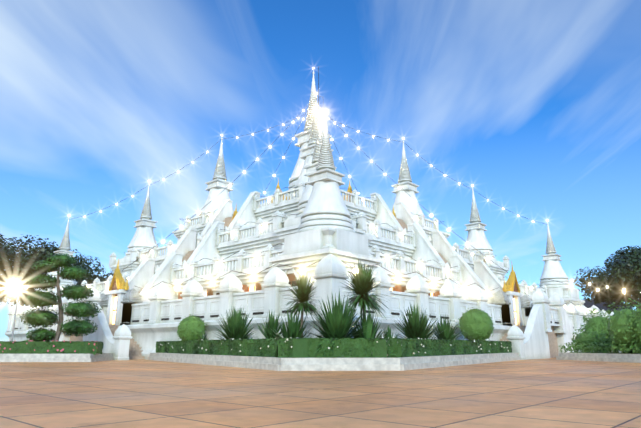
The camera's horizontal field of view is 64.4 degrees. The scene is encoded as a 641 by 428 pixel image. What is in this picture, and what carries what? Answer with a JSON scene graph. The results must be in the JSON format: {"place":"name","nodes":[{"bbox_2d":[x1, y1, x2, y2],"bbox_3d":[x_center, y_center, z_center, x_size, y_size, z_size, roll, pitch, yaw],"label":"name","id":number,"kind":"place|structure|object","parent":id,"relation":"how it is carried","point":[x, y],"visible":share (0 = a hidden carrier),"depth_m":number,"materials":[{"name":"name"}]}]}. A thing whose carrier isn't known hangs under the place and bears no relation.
{"place":"outdoors","nodes":[
{"label":"outdoors","id":0,"kind":"place"},
{"bbox_2d":[0,358,640,427],"bbox_3d":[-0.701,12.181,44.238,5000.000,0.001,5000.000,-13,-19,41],"label":"plaza ground","id":1,"kind":"structure","parent":0,"point":[527,393],"depth_m":7.42,"materials":[{"name":"tile"}]},
{"bbox_2d":[11,284,19,340],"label":"street lamps","id":2,"kind":"object","parent":1,"relation":"on","point":[14,286],"visible":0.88,"depth_m":36.43,"materials":[{"name":"grey metal"}]},
{"bbox_2d":[0,234,43,297],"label":"tree","id":3,"kind":"object","parent":1,"relation":"on","point":[14,275],"visible":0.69,"depth_m":52.71,"materials":[{"name":"green plant"}]},
{"bbox_2d":[0,241,84,306],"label":"tree","id":4,"kind":"object","parent":1,"relation":"on","point":[38,251],"visible":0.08,"depth_m":55.36,"materials":[{"name":"green plant"}]},
{"bbox_2d":[0,235,88,305],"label":"tree","id":5,"kind":"object","parent":1,"relation":"on","point":[24,245],"visible":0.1,"depth_m":69.20,"materials":[{"name":"green plant"}]},
{"bbox_2d":[0,339,113,361],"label":"island bed","id":6,"kind":"object","parent":1,"relation":"on","point":[48,351],"visible":0.98,"depth_m":23.47,"materials":[{"name":"green plant"}]},
{"bbox_2d":[20,252,101,340],"bbox_3d":[-12.771,4.421,25.115,3.656,4.892,2.596,5,-15,-17],"label":"cloud pruned tree","id":7,"kind":"object","parent":6,"relation":"on","point":[67,270],"visible":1,"depth_m":24.80,"materials":[{"name":"green plant"}]},
{"bbox_2d":[74,254,105,285],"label":"tree","id":8,"kind":"object","parent":1,"relation":"on","point":[90,279],"visible":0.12,"depth_m":68.02,"materials":[{"name":"green plant"}]},
{"bbox_2d":[93,271,113,280],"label":"tree","id":9,"kind":"object","parent":1,"relation":"on","point":[108,274],"depth_m":74.40,"materials":[{"name":"green plant"}]},
{"bbox_2d":[5,178,601,359],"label":"temple","id":10,"kind":"structure","parent":1,"relation":"on","point":[131,320],"depth_m":30.78,"materials":[{"name":"white paint"}]},
{"bbox_2d":[34,134,233,295],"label":"stupas","id":11,"kind":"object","parent":10,"relation":"on","point":[144,236],"visible":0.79,"depth_m":45.94,"materials":[{"name":"white paint"}]},
{"bbox_2d":[260,66,370,208],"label":"chedi","id":12,"kind":"structure","parent":10,"relation":"on","point":[303,138],"depth_m":48.56,"materials":[{"name":"white paint"}]},
{"bbox_2d":[0,98,640,309],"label":"festoon lights","id":13,"kind":"object","parent":10,"relation":"attached to","point":[302,270],"visible":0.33,"depth_m":37.40,"materials":[{"name":"white glass"}]},
{"bbox_2d":[278,92,373,256],"bbox_3d":[-0.466,-3.733,32.848,6.282,15.710,18.790,0,-15,1],"label":"stupa","id":14,"kind":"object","parent":10,"relation":"on","point":[322,218],"visible":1,"depth_m":23.83,"materials":[{"name":"white paint"}]},
{"bbox_2d":[391,137,580,299],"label":"stupas","id":15,"kind":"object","parent":10,"relation":"on","point":[478,241],"visible":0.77,"depth_m":46.86,"materials":[{"name":"white paint"}]},
{"bbox_2d":[147,337,520,370],"bbox_3d":[1.081,5.800,21.544,19.789,0.991,13.171,1,-15,-3],"label":"corner bed","id":16,"kind":"object","parent":1,"relation":"on","point":[348,354],"visible":0.94,"depth_m":16.75,"materials":[{"name":"green plant"}]},
{"bbox_2d":[177,259,493,353],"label":"shrubs","id":17,"kind":"object","parent":16,"relation":"on","point":[475,324],"visible":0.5,"depth_m":18.27,"materials":[{"name":"plant"}]},
{"bbox_2d":[556,298,640,362],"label":"bushes","id":18,"kind":"object","parent":1,"relation":"on","point":[599,336],"visible":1,"depth_m":23.95,"materials":[{"name":"green plant"}]},
{"bbox_2d":[573,248,640,309],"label":"tree","id":19,"kind":"object","parent":1,"relation":"on","point":[587,289],"visible":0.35,"depth_m":57.19,"materials":[{"name":"green plant"}]},
{"bbox_2d":[601,310,613,317],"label":"perimeter wall","id":20,"kind":"structure","parent":1,"relation":"on","point":[611,314],"depth_m":48.22,"materials":[{"name":"white paint"}]},
{"bbox_2d":[591,246,640,303],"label":"tree","id":21,"kind":"object","parent":1,"relation":"on","point":[630,274],"visible":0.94,"depth_m":51.21,"materials":[{"name":"green plant"}]},
{"bbox_2d":[603,246,640,276],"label":"tree","id":22,"kind":"object","parent":1,"relation":"on","point":[614,256],"visible":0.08,"depth_m":61.82,"materials":[{"name":"green plant"}]},
{"bbox_2d":[0,0,640,340],"label":"sky","id":23,"kind":"structure","parent":0,"point":[532,105],"materials":[{"name":"blue"}]},
{"bbox_2d":[584,299,631,311],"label":"distant temple hall","id":24,"kind":"structure","parent":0,"point":[587,304],"depth_m":113.55,"materials":[{"name":"white paint"}]}
]}

